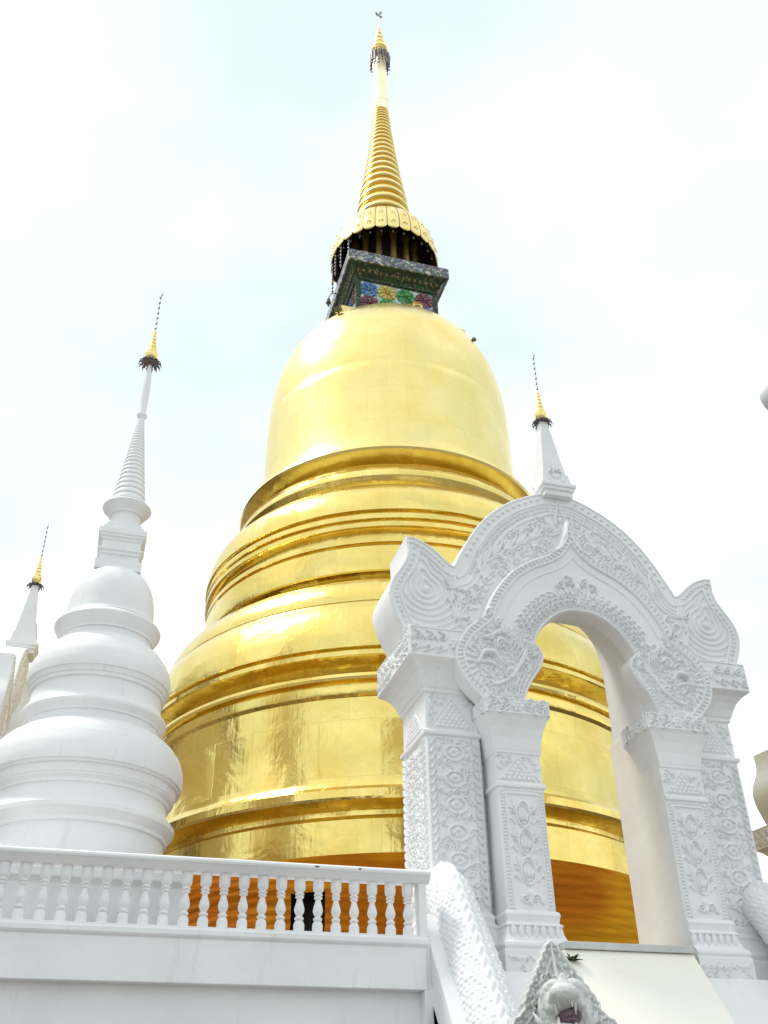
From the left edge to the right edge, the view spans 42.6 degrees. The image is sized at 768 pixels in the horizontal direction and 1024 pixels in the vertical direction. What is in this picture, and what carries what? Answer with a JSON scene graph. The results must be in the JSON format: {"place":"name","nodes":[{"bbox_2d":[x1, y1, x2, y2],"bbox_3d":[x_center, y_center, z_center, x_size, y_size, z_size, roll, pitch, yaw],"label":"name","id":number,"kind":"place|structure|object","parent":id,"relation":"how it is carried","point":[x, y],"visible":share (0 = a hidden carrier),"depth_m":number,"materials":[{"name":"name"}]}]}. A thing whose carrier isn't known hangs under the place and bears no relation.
{"place":"outdoors","nodes":[
{"label":"outdoors","id":0,"kind":"place"},
{"bbox_2d":[0,0,767,882],"label":"sky","id":1,"kind":"structure","parent":0,"point":[588,179],"materials":[{"name":"white"}]},
{"bbox_2d":[427,916,530,1023],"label":"stair parapet","id":2,"kind":"structure","parent":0,"point":[448,1007],"depth_m":10.49,"materials":[{"name":"white paint"}]},
{"bbox_2d":[426,861,617,1023],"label":"naga statue","id":3,"kind":"object","parent":2,"relation":"attached to","point":[556,990],"visible":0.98,"depth_m":10.04,"materials":[{"name":"paint"}]},
{"bbox_2d":[561,949,734,1023],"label":"stair slope","id":4,"kind":"structure","parent":0,"point":[643,988],"depth_m":11.10,"materials":[{"name":"beige paint"}]},
{"bbox_2d":[565,952,582,960],"bbox_3d":[2.166,5.072,11.228,0.222,0.110,0.144,8,-35,-14],"label":"weed","id":5,"kind":"object","parent":4,"relation":"on","point":[572,958],"visible":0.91,"depth_m":11.21,"materials":[{"name":"green plant"}]},
{"bbox_2d":[558,941,693,953],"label":"gate sill","id":6,"kind":"structure","parent":4,"relation":"on","point":[619,947],"depth_m":11.56,"materials":[{"name":"paint"}]},
{"bbox_2d":[760,385,767,409],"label":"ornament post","id":7,"kind":"object","parent":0,"point":[764,396],"visible":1,"depth_m":10.44,"materials":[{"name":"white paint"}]},
{"label":"ground","id":8,"kind":"structure","parent":0,"visible":0},
{"bbox_2d":[0,918,433,1023],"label":"terrace wall","id":9,"kind":"structure","parent":8,"relation":"on","point":[63,972],"depth_m":10.06,"materials":[{"name":"white paint"}]},
{"bbox_2d":[0,845,430,936],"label":"balustrade","id":10,"kind":"object","parent":9,"relation":"on","point":[26,859],"visible":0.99,"depth_m":10.54,"materials":[{"name":"white paint"}]},
{"bbox_2d":[708,978,767,1023],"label":"stair parapet","id":11,"kind":"structure","parent":8,"relation":"on","point":[744,1001],"depth_m":11.59,"materials":[{"name":"white paint"}]},
{"bbox_2d":[741,880,767,944],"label":"naga statue","id":12,"kind":"object","parent":11,"relation":"attached to","point":[754,899],"visible":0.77,"depth_m":12.69,"materials":[{"name":"paint"}]},
{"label":"terrace floor","id":13,"kind":"structure","parent":0,"visible":0},
{"bbox_2d":[0,523,48,739],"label":"carved gate","id":14,"kind":"structure","parent":13,"relation":"on","point":[19,652],"depth_m":19.42,"materials":[{"name":"white paint"}]},
{"bbox_2d":[0,293,182,925],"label":"white chedi","id":15,"kind":"structure","parent":13,"relation":"on","point":[89,760],"depth_m":13.99,"materials":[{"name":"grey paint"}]},
{"bbox_2d":[161,11,628,931],"bbox_3d":[0.059,-4.957,29.430,11.316,36.779,11.316,8,-35,-14],"label":"golden stupa","id":16,"kind":"object","parent":13,"relation":"on","point":[385,437],"visible":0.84,"depth_m":20.11,"materials":[{"name":"gold metal"}]},
{"bbox_2d":[187,852,638,943],"bbox_3d":[0.318,9.420,19.804,11.057,2.148,11.057,8,-35,-14],"label":"orange cloth","id":17,"kind":"object","parent":16,"relation":"attached to","point":[593,903],"visible":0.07,"depth_m":16.07,"materials":[{"name":"orange fabric"}]},
{"bbox_2d":[373,355,767,979],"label":"carved gate","id":18,"kind":"structure","parent":13,"relation":"on","point":[459,668],"depth_m":13.57,"materials":[{"name":"white paint"}]},
{"bbox_2d":[752,750,767,855],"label":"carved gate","id":19,"kind":"structure","parent":13,"relation":"on","point":[760,797],"depth_m":21.87,"materials":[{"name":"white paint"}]}
]}

